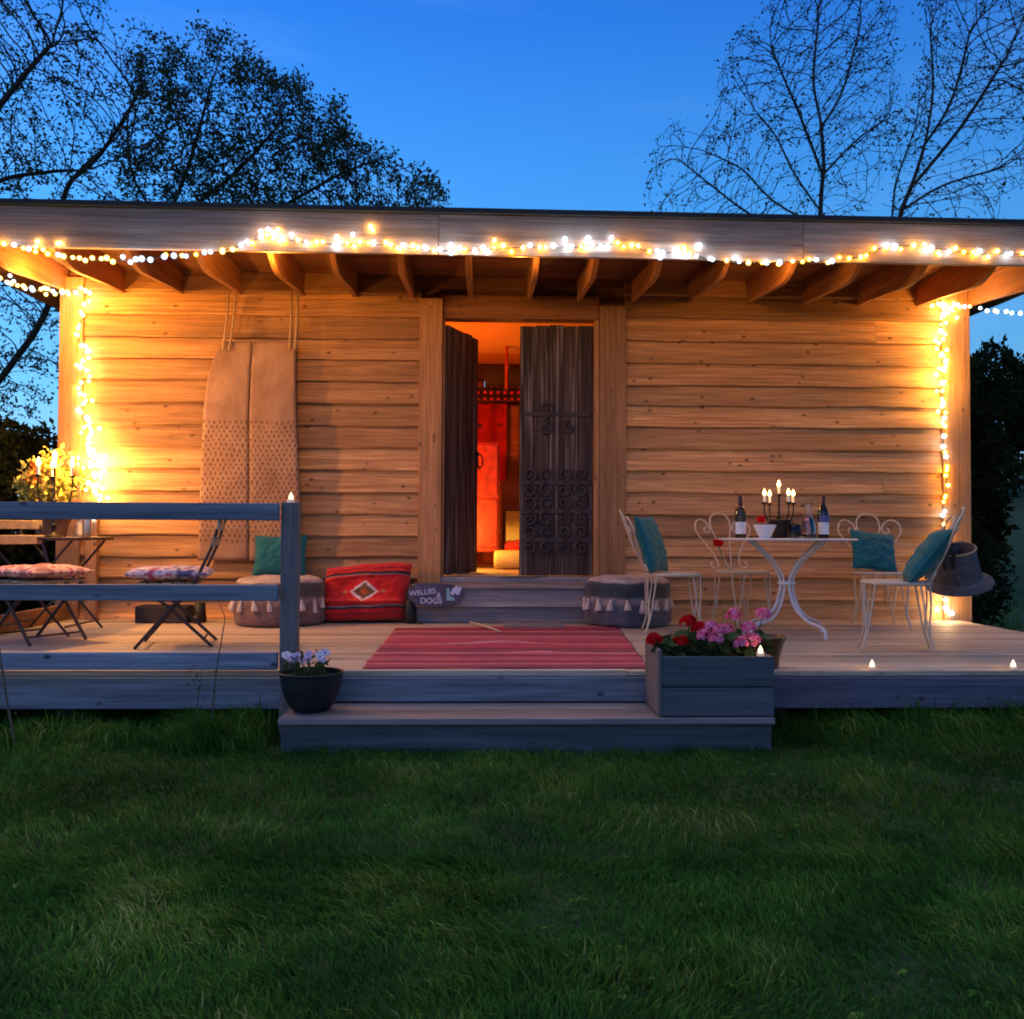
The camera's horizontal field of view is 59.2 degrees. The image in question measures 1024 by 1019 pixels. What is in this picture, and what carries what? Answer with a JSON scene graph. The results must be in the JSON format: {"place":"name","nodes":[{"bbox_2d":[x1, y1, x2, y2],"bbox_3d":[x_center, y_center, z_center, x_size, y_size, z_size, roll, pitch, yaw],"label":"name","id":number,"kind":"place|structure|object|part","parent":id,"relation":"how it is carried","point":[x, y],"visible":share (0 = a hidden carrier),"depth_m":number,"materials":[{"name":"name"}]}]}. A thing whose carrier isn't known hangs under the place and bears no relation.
{"place":"outdoors","nodes":[
{"label":"outdoors","id":0,"kind":"place"},
{"bbox_2d":[494,550,518,568],"bbox_3d":[0.099,0.499,9.018,0.560,0.185,0.185,0,-1,-2],"label":"bolster","id":1,"kind":"object","parent":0,"point":[506,559],"visible":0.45,"depth_m":8.94,"materials":[{"name":"beige fabric"}]},
{"bbox_2d":[502,539,518,549],"bbox_3d":[0.121,0.382,9.284,0.424,0.114,0.306,0,17,-6],"label":"cushion","id":2,"kind":"object","parent":1,"relation":"on","point":[511,544],"visible":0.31,"depth_m":9.24,"materials":[{"name":"red fabric"}]},
{"bbox_2d":[502,480,518,549],"bbox_3d":[0.137,0.154,10.179,0.500,0.950,0.300,0,-1,-2],"label":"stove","id":3,"kind":"object","parent":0,"point":[510,509],"visible":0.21,"depth_m":10.03,"materials":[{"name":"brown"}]},
{"bbox_2d":[0,471,1023,1018],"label":"lawn","id":4,"kind":"structure","parent":0,"point":[1016,537],"depth_m":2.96,"materials":[{"name":"plant"}]},
{"bbox_2d":[0,632,16,741],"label":"weed","id":5,"kind":"object","parent":4,"relation":"on","point":[9,714],"visible":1,"depth_m":4.22,"materials":[{"name":"green plant"}]},
{"bbox_2d":[0,414,57,614],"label":"shrub","id":6,"kind":"object","parent":4,"relation":"on","point":[22,443],"visible":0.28,"depth_m":8.26,"materials":[{"name":"green plant"}]},
{"bbox_2d":[0,0,184,428],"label":"tree","id":7,"kind":"object","parent":4,"relation":"on","point":[45,314],"visible":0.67,"depth_m":14.20,"materials":[{"name":"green plant"}]},
{"bbox_2d":[187,665,210,722],"bbox_3d":[-1.520,0.910,4.385,0.114,0.314,0.067,0,-1,-2],"label":"weed","id":8,"kind":"object","parent":4,"relation":"on","point":[199,687],"visible":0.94,"depth_m":4.39,"materials":[{"name":"green plant"}]},
{"bbox_2d":[211,603,224,724],"bbox_3d":[-1.429,0.755,4.378,0.064,0.601,0.035,1,-2,-20],"label":"weed","id":9,"kind":"object","parent":4,"relation":"on","point":[215,683],"visible":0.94,"depth_m":4.38,"materials":[{"name":"green plant"}]},
{"bbox_2d":[105,9,451,206],"bbox_3d":[-3.632,-3.374,13.693,5.755,9.712,3.131,0,-1,-2],"label":"tree","id":10,"kind":"object","parent":4,"relation":"on","point":[345,167],"visible":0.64,"depth_m":13.28,"materials":[{"name":"green plant"}]},
{"bbox_2d":[0,198,1023,622],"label":"cabin","id":11,"kind":"object","parent":4,"relation":"on","point":[676,396],"visible":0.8,"depth_m":7.48,"materials":[{"name":"brown wood"}]},
{"bbox_2d":[0,273,71,296],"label":"string lights","id":12,"kind":"object","parent":11,"relation":"attached to","point":[12,282],"visible":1,"depth_m":7.03,"materials":[{"name":"white glass"}]},
{"bbox_2d":[70,286,110,520],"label":"string lights","id":13,"kind":"object","parent":11,"relation":"attached to","point":[94,474],"visible":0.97,"depth_m":7.31,"materials":[{"name":"white"}]},
{"bbox_2d":[0,223,467,264],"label":"string lights","id":14,"kind":"object","parent":11,"relation":"attached to","point":[261,236],"visible":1,"depth_m":6.10,"materials":[{"name":"white"}]},
{"bbox_2d":[198,290,299,559],"bbox_3d":[-2.114,-0.696,7.298,0.828,2.218,0.174,0,-1,-2],"label":"woven hammock","id":15,"kind":"object","parent":11,"relation":"hanging from","point":[250,456],"visible":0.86,"depth_m":7.24,"materials":[{"name":"fabric"}]},
{"bbox_2d":[444,325,482,574],"bbox_3d":[-0.426,-0.498,7.829,0.131,2.109,0.615,0,-2,22],"label":"door","id":16,"kind":"structure","parent":11,"relation":"in","point":[461,453],"depth_m":7.79,"materials":[{"name":"brown wood"}]},
{"bbox_2d":[477,442,498,567],"bbox_3d":[-0.365,-0.039,9.385,0.457,1.290,0.364,0,-1,-2],"label":"cabinet","id":17,"kind":"object","parent":11,"relation":"on","point":[488,506],"visible":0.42,"depth_m":9.21,"materials":[{"name":"red paint"}]},
{"bbox_3d":[-0.354,-0.138,9.212,0.407,1.044,0.013,0,-1,-2],"label":"door","id":18,"kind":"part","parent":17,"relation":"part of","materials":[{"name":"red paint"}]},
{"bbox_2d":[478,403,506,480],"bbox_3d":[-0.295,-0.776,10.399,0.465,0.895,0.040,0,-1,-2],"label":"wall textile","id":19,"kind":"object","parent":11,"relation":"attached to","point":[492,423],"depth_m":10.41},
{"bbox_2d":[478,387,519,399],"bbox_3d":[-0.021,-1.322,10.271,0.937,0.142,0.020,0,-1,-2],"label":"valance","id":20,"kind":"object","parent":11,"relation":"attached to","point":[496,393],"visible":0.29,"depth_m":10.26,"materials":[{"name":"red fabric"}]},
{"bbox_2d":[485,368,519,386],"bbox_3d":[-0.022,-1.523,10.449,0.584,0.220,0.015,0,-1,-2],"label":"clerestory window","id":21,"kind":"structure","parent":11,"relation":"in","point":[494,377],"depth_m":10.44,"materials":[{"name":"brown"}]},
{"bbox_2d":[505,346,507,389],"bbox_3d":[-0.056,-1.489,9.464,0.035,0.459,0.035,0,-1,-2],"label":"pendant cord","id":22,"kind":"object","parent":11,"relation":"hanging from","point":[506,367],"visible":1,"depth_m":9.45,"materials":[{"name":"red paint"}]},
{"bbox_2d":[446,572,581,576],"bbox_3d":[0.006,0.559,7.812,1.131,0.008,0.770,0,-1,-2],"label":"threshold","id":23,"kind":"object","parent":11,"relation":"on","point":[500,574],"visible":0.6,"depth_m":7.66,"materials":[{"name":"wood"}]},
{"bbox_2d":[519,325,592,575],"bbox_3d":[0.372,-0.500,7.569,0.615,2.107,0.067,0,-1,-2],"label":"door","id":24,"kind":"structure","parent":11,"relation":"in","point":[556,467],"depth_m":7.56,"materials":[{"name":"wood"}]},
{"bbox_2d":[395,235,1023,266],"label":"string lights","id":25,"kind":"object","parent":11,"relation":"attached to","point":[779,262],"visible":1,"depth_m":6.21,"materials":[{"name":"white glass"}]},
{"bbox_2d":[930,301,961,615],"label":"string lights","id":26,"kind":"object","parent":11,"relation":"attached to","point":[942,305],"visible":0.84,"depth_m":7.54,"materials":[{"name":"yellow"}]},
{"bbox_2d":[954,303,1023,315],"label":"string lights","id":27,"kind":"object","parent":11,"relation":"attached to","point":[995,310],"visible":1,"depth_m":7.33,"materials":[{"name":"white"}]},
{"bbox_2d":[0,604,1023,722],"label":"deck","id":28,"kind":"structure","parent":4,"relation":"on","point":[968,661],"depth_m":4.74,"materials":[{"name":"grey wood"}]},
{"bbox_2d":[0,519,87,646],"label":"folding chair","id":29,"kind":"object","parent":28,"relation":"on","point":[19,524],"visible":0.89,"depth_m":5.96,"materials":[{"name":"brown wood"}]},
{"bbox_2d":[0,563,93,577],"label":"cushion","id":30,"kind":"object","parent":29,"relation":"on","point":[44,570],"visible":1,"depth_m":5.71,"materials":[{"name":"fabric"}]},
{"bbox_2d":[0,537,113,636],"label":"side table","id":31,"kind":"object","parent":28,"relation":"on","point":[104,539],"visible":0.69,"depth_m":6.33,"materials":[{"name":"metal"}]},
{"bbox_2d":[32,519,70,536],"bbox_3d":[-3.288,0.118,6.439,0.279,0.158,0.279,0,-1,-2],"label":"plant pot","id":32,"kind":"object","parent":31,"relation":"on","point":[62,526],"visible":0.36,"depth_m":6.36,"materials":[{"name":"ceramic"}]},
{"bbox_2d":[12,443,93,501],"bbox_3d":[-3.313,-0.197,6.432,0.594,0.555,0.352,0,-1,-2],"label":"potted shrub","id":33,"kind":"object","parent":32,"relation":"on","point":[26,482],"visible":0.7,"depth_m":6.39,"materials":[{"name":"yellow plant"}]},
{"bbox_2d":[35,451,74,536],"bbox_3d":[-3.135,-0.110,6.229,0.224,0.600,0.251,0,-1,-2],"label":"candelabra","id":34,"kind":"object","parent":31,"relation":"on","point":[53,532],"visible":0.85,"depth_m":6.22,"materials":[{"name":"black metal"}]},
{"bbox_2d":[75,520,82,536],"bbox_3d":[-3.154,0.130,6.573,0.056,0.149,0.056,0,-1,-2],"label":"jar","id":35,"kind":"object","parent":31,"relation":"on","point":[78,529],"visible":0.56,"depth_m":6.55,"materials":[{"name":"glass"}]},
{"bbox_2d":[82,520,91,536],"bbox_3d":[-3.054,0.098,6.476,0.061,0.213,0.061,0,-1,-2],"label":"jar","id":36,"kind":"object","parent":31,"relation":"on","point":[87,528],"visible":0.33,"depth_m":6.45,"materials":[{"name":"clear glass"}]},
{"bbox_2d":[0,502,300,733],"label":"railing","id":37,"kind":"object","parent":28,"relation":"attached to","point":[290,577],"visible":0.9,"depth_m":4.49,"materials":[{"name":"grey wood"}]},
{"bbox_2d":[287,493,294,501],"bbox_3d":[-1.129,-0.062,4.605,0.038,0.050,0.037,0,-1,-2],"label":"tealight","id":38,"kind":"object","parent":37,"relation":"on","point":[290,499],"visible":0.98,"depth_m":4.59,"materials":[{"name":"beige wax"}]},
{"bbox_2d":[135,604,193,622],"bbox_3d":[-2.742,0.823,7.119,0.396,0.130,0.200,0,-1,-2],"label":"crate","id":39,"kind":"object","parent":28,"relation":"on","point":[148,613],"visible":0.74,"depth_m":7.02,"materials":[{"name":"brown wood"}]},
{"bbox_2d":[133,520,226,649],"bbox_3d":[-2.097,0.447,5.738,0.518,0.830,0.430,1,-2,-14],"label":"folding chair","id":40,"kind":"object","parent":28,"relation":"on","point":[216,539],"visible":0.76,"depth_m":5.59,"materials":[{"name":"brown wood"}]},
{"bbox_2d":[123,565,213,580],"bbox_3d":[-2.166,0.402,5.726,0.500,0.091,0.440,1,-2,-14],"label":"cushion","id":41,"kind":"object","parent":40,"relation":"on","point":[176,572],"visible":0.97,"depth_m":5.54,"materials":[{"name":"fabric"}]},
{"bbox_2d":[191,602,206,622],"bbox_3d":[-2.473,0.814,7.112,0.104,0.150,0.194,0,-1,-2],"label":"boot","id":42,"kind":"object","parent":28,"relation":"on","point":[200,616],"visible":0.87,"depth_m":7.10,"materials":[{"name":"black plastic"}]},
{"bbox_2d":[228,575,324,626],"bbox_3d":[-1.807,0.705,7.038,0.779,0.385,0.756,1,-2,-25],"label":"pouf","id":43,"kind":"object","parent":28,"relation":"on","point":[267,613],"visible":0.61,"depth_m":6.79,"materials":[{"name":"fabric"}]},
{"bbox_2d":[252,535,307,575],"bbox_3d":[-1.858,0.369,7.227,0.425,0.346,0.157,0,-17,-5],"label":"cushion","id":44,"kind":"object","parent":43,"relation":"on","point":[267,555],"visible":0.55,"depth_m":7.17,"materials":[{"name":"teal fabric"}]},
{"bbox_2d":[324,562,411,621],"bbox_3d":[-1.183,0.659,7.204,0.770,0.467,0.361,-1,-11,-4],"label":"floor cushion","id":45,"kind":"object","parent":28,"relation":"on","point":[370,592],"visible":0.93,"depth_m":7.10,"materials":[{"name":"fabric"}]},
{"bbox_2d":[403,591,421,623],"bbox_3d":[-0.780,0.768,7.121,0.153,0.268,0.122,0,-1,-2],"label":"bag","id":46,"kind":"object","parent":28,"relation":"on","point":[410,615],"visible":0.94,"depth_m":7.08,"materials":[{"name":"black plastic"}]},
{"bbox_2d":[412,583,585,622],"bbox_3d":[-0.090,0.751,7.259,1.404,0.302,0.310,0,-1,-2],"label":"doorstep","id":47,"kind":"object","parent":28,"relation":"on","point":[514,602],"visible":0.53,"depth_m":7.15,"materials":[{"name":"grey wood"}]},
{"bbox_2d":[408,583,462,606],"bbox_3d":[-0.603,0.672,7.071,0.430,0.184,0.020,1,-7,-2],"label":"sign","id":48,"kind":"object","parent":47,"relation":"on","point":[433,594],"visible":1,"depth_m":7.06,"materials":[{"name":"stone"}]},
{"bbox_2d":[363,625,644,668],"bbox_3d":[0.004,0.853,5.856,1.688,0.037,2.222,0,-1,-2],"label":"rug","id":49,"kind":"object","parent":28,"relation":"on","point":[589,647],"visible":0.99,"depth_m":5.50,"materials":[{"name":"red fabric"}]},
{"bbox_2d":[470,621,500,631],"bbox_3d":[-0.200,0.869,6.696,0.018,0.020,0.710,1,-2,-20],"label":"stick","id":50,"kind":"object","parent":49,"relation":"on","point":[475,623],"visible":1,"depth_m":6.70,"materials":[{"name":"beige wood"}]},
{"bbox_2d":[503,622,564,627],"bbox_3d":[0.162,0.887,6.913,0.460,0.015,0.290,0,-1,-2],"label":"doormat","id":51,"kind":"object","parent":49,"relation":"on","point":[533,625],"visible":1,"depth_m":6.83,"materials":[{"name":"grey fabric"}]},
{"bbox_2d":[582,574,673,627],"bbox_3d":[0.901,0.715,7.116,0.733,0.392,0.755,0,-2,14],"label":"pouf","id":52,"kind":"object","parent":28,"relation":"on","point":[614,600],"visible":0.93,"depth_m":6.84,"materials":[{"name":"fabric"}]},
{"bbox_2d":[619,510,701,633],"bbox_3d":[1.083,0.445,6.577,0.607,0.889,0.503,0,-1,4],"label":"garden chair","id":53,"kind":"object","parent":28,"relation":"on","point":[647,574],"visible":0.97,"depth_m":6.48,"materials":[{"name":"beige paint"}]},
{"bbox_2d":[634,515,667,573],"bbox_3d":[1.029,0.255,6.640,0.147,0.435,0.435,-19,-10,24],"label":"cushion","id":54,"kind":"object","parent":53,"relation":"on","point":[649,538],"visible":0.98,"depth_m":6.50,"materials":[{"name":"teal fabric"}]},
{"bbox_2d":[694,513,775,628],"bbox_3d":[1.768,0.462,7.106,0.503,0.889,0.607,1,-2,-16],"label":"garden chair","id":55,"kind":"object","parent":28,"relation":"on","point":[731,571],"visible":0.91,"depth_m":7.16,"materials":[{"name":"beige paint"}]},
{"bbox_2d":[713,539,724,560],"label":"rose","id":56,"kind":"object","parent":55,"relation":"attached to","point":[717,542],"visible":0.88,"depth_m":7.02,"materials":[{"name":"red plant"}]},
{"bbox_2d":[750,633,786,667],"bbox_3d":[1.371,0.765,4.858,0.211,0.174,0.211,0,-1,-2],"label":"pot","id":57,"kind":"object","parent":28,"relation":"on","point":[777,641],"visible":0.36,"depth_m":4.78,"materials":[{"name":"brown ceramic"}]},
{"bbox_2d":[717,538,857,639],"bbox_3d":[1.941,0.545,6.373,0.953,0.682,0.953,0,-1,-2],"label":"garden table","id":58,"kind":"object","parent":28,"relation":"on","point":[798,610],"visible":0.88,"depth_m":6.29,"materials":[{"name":"white paint"}]},
{"bbox_2d":[735,496,745,537],"bbox_3d":[1.629,0.053,6.425,0.078,0.304,0.078,0,-1,-2],"label":"wine bottle","id":59,"kind":"object","parent":58,"relation":"on","point":[740,521],"visible":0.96,"depth_m":6.39,"materials":[{"name":"brown glass"}]},
{"bbox_2d":[753,525,775,537],"bbox_3d":[1.761,0.154,6.277,0.157,0.095,0.157,0,-1,-2],"label":"bowl","id":60,"kind":"object","parent":58,"relation":"on","point":[764,531],"visible":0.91,"depth_m":6.23,"materials":[{"name":"white ceramic"}]},
{"bbox_2d":[756,516,764,524],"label":"rose","id":61,"kind":"object","parent":60,"relation":"in","point":[759,519],"visible":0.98,"depth_m":6.26,"materials":[{"name":"red plant"}]},
{"bbox_2d":[761,481,795,537],"bbox_3d":[1.945,-0.003,6.567,0.213,0.422,0.213,-1,-2,28],"label":"candelabra","id":62,"kind":"object","parent":58,"relation":"on","point":[788,502],"visible":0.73,"depth_m":6.56,"materials":[{"name":"black metal"}]},
{"bbox_2d":[767,520,794,537],"bbox_3d":[1.952,0.143,6.533,0.157,0.138,0.157,-1,-2,43],"label":"ice bucket","id":63,"kind":"object","parent":58,"relation":"on","point":[781,530],"visible":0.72,"depth_m":6.47,"materials":[{"name":"black metal"}]},
{"bbox_2d":[787,524,798,538],"bbox_3d":[1.947,0.151,6.233,0.080,0.100,0.080,0,-1,-2],"label":"drinking glass","id":64,"kind":"object","parent":58,"relation":"on","point":[793,531],"visible":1,"depth_m":6.20,"materials":[{"name":"white"}]},
{"bbox_2d":[800,503,815,538],"bbox_3d":[2.067,0.078,6.288,0.105,0.250,0.105,0,-1,-2],"label":"carafe","id":65,"kind":"object","parent":58,"relation":"on","point":[808,529],"visible":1,"depth_m":6.26,"materials":[{"name":"clear glass"}]},
{"bbox_2d":[817,496,828,538],"bbox_3d":[2.207,0.055,6.393,0.078,0.304,0.079,0,-1,-2],"label":"wine bottle","id":66,"kind":"object","parent":58,"relation":"on","point":[822,522],"visible":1,"depth_m":6.36,"materials":[{"name":"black glass"}]},
{"bbox_2d":[868,660,875,669],"bbox_3d":[1.915,0.825,4.793,0.038,0.050,0.037,0,-1,-2],"label":"tealight","id":67,"kind":"object","parent":28,"relation":"on","point":[871,667],"visible":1,"depth_m":4.79,"materials":[{"name":"beige wax"}]},
{"bbox_2d":[837,513,912,629],"bbox_3d":[2.868,0.466,7.072,0.503,0.889,0.607,0,-1,6],"label":"garden chair","id":68,"kind":"object","parent":28,"relation":"on","point":[862,573],"visible":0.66,"depth_m":7.14,"materials":[{"name":"beige paint"}]},
{"bbox_2d":[849,529,897,571],"bbox_3d":[2.863,0.331,7.135,0.365,0.346,0.143,7,-28,-2],"label":"cushion","id":69,"kind":"object","parent":68,"relation":"on","point":[873,551],"visible":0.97,"depth_m":7.08,"materials":[{"name":"teal fabric"}]},
{"bbox_2d":[858,506,964,654],"bbox_3d":[2.472,0.426,5.581,0.607,0.889,0.503,0,-2,18],"label":"garden chair","id":70,"kind":"object","parent":28,"relation":"on","point":[931,575],"visible":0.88,"depth_m":5.51,"materials":[{"name":"beige paint"}]},
{"bbox_2d":[902,529,952,582],"bbox_3d":[2.562,0.283,5.555,0.158,0.406,0.406,38,10,15],"label":"cushion","id":71,"kind":"object","parent":70,"relation":"on","point":[926,556],"visible":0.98,"depth_m":5.40,"materials":[{"name":"teal fabric"}]},
{"bbox_2d":[925,541,994,596],"bbox_3d":[2.861,0.322,5.791,0.408,0.344,0.408,-14,16,-2],"label":"hat","id":72,"kind":"object","parent":70,"relation":"hanging from","point":[959,573],"visible":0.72,"depth_m":5.70,"materials":[{"name":"grey fabric"}]},
{"bbox_2d":[1009,660,1016,669],"bbox_3d":[2.680,0.829,4.817,0.038,0.050,0.037,0,-1,-2],"label":"tealight","id":73,"kind":"object","parent":28,"relation":"on","point":[1013,666],"visible":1,"depth_m":4.81,"materials":[{"name":"beige wax"}]},
{"bbox_2d":[0,382,1023,559],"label":"hedgerow","id":74,"kind":"object","parent":4,"relation":"on","point":[1019,481],"depth_m":26.99,"materials":[{"name":"green plant"}]},
{"bbox_2d":[278,703,774,753],"bbox_3d":[0.072,1.105,4.460,2.359,0.220,0.395,0,-1,-2],"label":"front step","id":75,"kind":"object","parent":4,"relation":"on","point":[485,726],"visible":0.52,"depth_m":4.29,"materials":[{"name":"grey wood"}]},
{"bbox_2d":[278,667,343,712],"bbox_3d":[-0.990,0.892,4.440,0.316,0.191,0.316,0,-1,-2],"label":"bowl planter","id":76,"kind":"object","parent":75,"relation":"on","point":[309,694],"visible":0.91,"depth_m":4.33,"materials":[{"name":"black ceramic"}]},
{"bbox_2d":[281,649,330,675],"bbox_3d":[-1.004,0.777,4.441,0.254,0.178,0.212,0,-1,-2],"label":"flowering plant","id":77,"kind":"object","parent":76,"relation":"in","point":[296,658],"visible":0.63,"depth_m":4.40,"materials":[{"name":"white plant"}]},
{"bbox_2d":[645,641,773,715],"bbox_3d":[0.975,0.835,4.496,0.562,0.318,0.355,0,-1,-2],"label":"planter","id":78,"kind":"object","parent":75,"relation":"on","point":[727,685],"visible":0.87,"depth_m":4.32,"materials":[{"name":"wood"}]},
{"bbox_2d":[646,632,688,655],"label":"geranium","id":79,"kind":"object","parent":78,"relation":"on","point":[674,644],"visible":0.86,"depth_m":4.40,"materials":[{"name":"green plant"}]},
{"bbox_2d":[675,614,707,655],"bbox_3d":[0.902,0.635,4.530,0.214,0.215,0.208,1,-2,-35],"label":"geranium","id":80,"kind":"object","parent":78,"relation":"in","point":[695,625],"visible":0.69,"depth_m":4.50,"materials":[{"name":"red plant"}]},
{"bbox_2d":[692,620,748,655],"bbox_3d":[1.022,0.645,4.475,0.263,0.195,0.246,0,-1,-2],"label":"geranium","id":81,"kind":"object","parent":78,"relation":"on","point":[714,641],"visible":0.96,"depth_m":4.43,"materials":[{"name":"pink plant"}]},
{"bbox_2d":[723,607,773,655],"bbox_3d":[1.175,0.620,4.549,0.282,0.250,0.248,0,-1,-2],"label":"geranium","id":82,"kind":"object","parent":78,"relation":"on","point":[748,626],"visible":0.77,"depth_m":4.52,"materials":[{"name":"pink plant"}]},
{"bbox_2d":[756,645,764,655],"bbox_3d":[1.198,0.681,4.344,0.038,0.050,0.037,0,-1,-2],"label":"tealight","id":83,"kind":"object","parent":78,"relation":"on","point":[760,652],"visible":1,"depth_m":4.33,"materials":[{"name":"beige wax"}]},
{"bbox_2d":[642,0,916,215],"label":"tree","id":84,"kind":"object","parent":4,"relation":"on","point":[823,170],"visible":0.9,"depth_m":15.72,"materials":[{"name":"brown plant"}]},
{"bbox_2d":[881,0,1023,218],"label":"tree","id":85,"kind":"object","parent":4,"relation":"on","point":[903,205],"visible":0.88,"depth_m":14.98,"materials":[{"name":"brown plant"}]},
{"bbox_2d":[971,513,1019,628],"bbox_3d":[4.482,0.680,8.862,0.842,1.348,1.090,1,-2,-13],"label":"shrub","id":86,"kind":"object","parent":4,"relation":"on","point":[989,541],"visible":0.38,"depth_m":8.59,"materials":[{"name":"green plant"}]},
{"bbox_2d":[970,389,1022,570],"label":"shrub","id":87,"kind":"object","parent":4,"relation":"on","point":[986,494],"visible":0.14,"depth_m":9.38,"materials":[{"name":"green plant"}]},
{"bbox_2d":[970,334,1023,469],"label":"shrub","id":88,"kind":"object","parent":4,"relation":"on","point":[996,380],"visible":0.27,"depth_m":13.26,"materials":[{"name":"green plant"}]},
{"bbox_2d":[0,0,1023,532],"label":"sky","id":89,"kind":"structure","parent":0,"point":[516,104],"materials":[{"name":"blue"}]}
]}

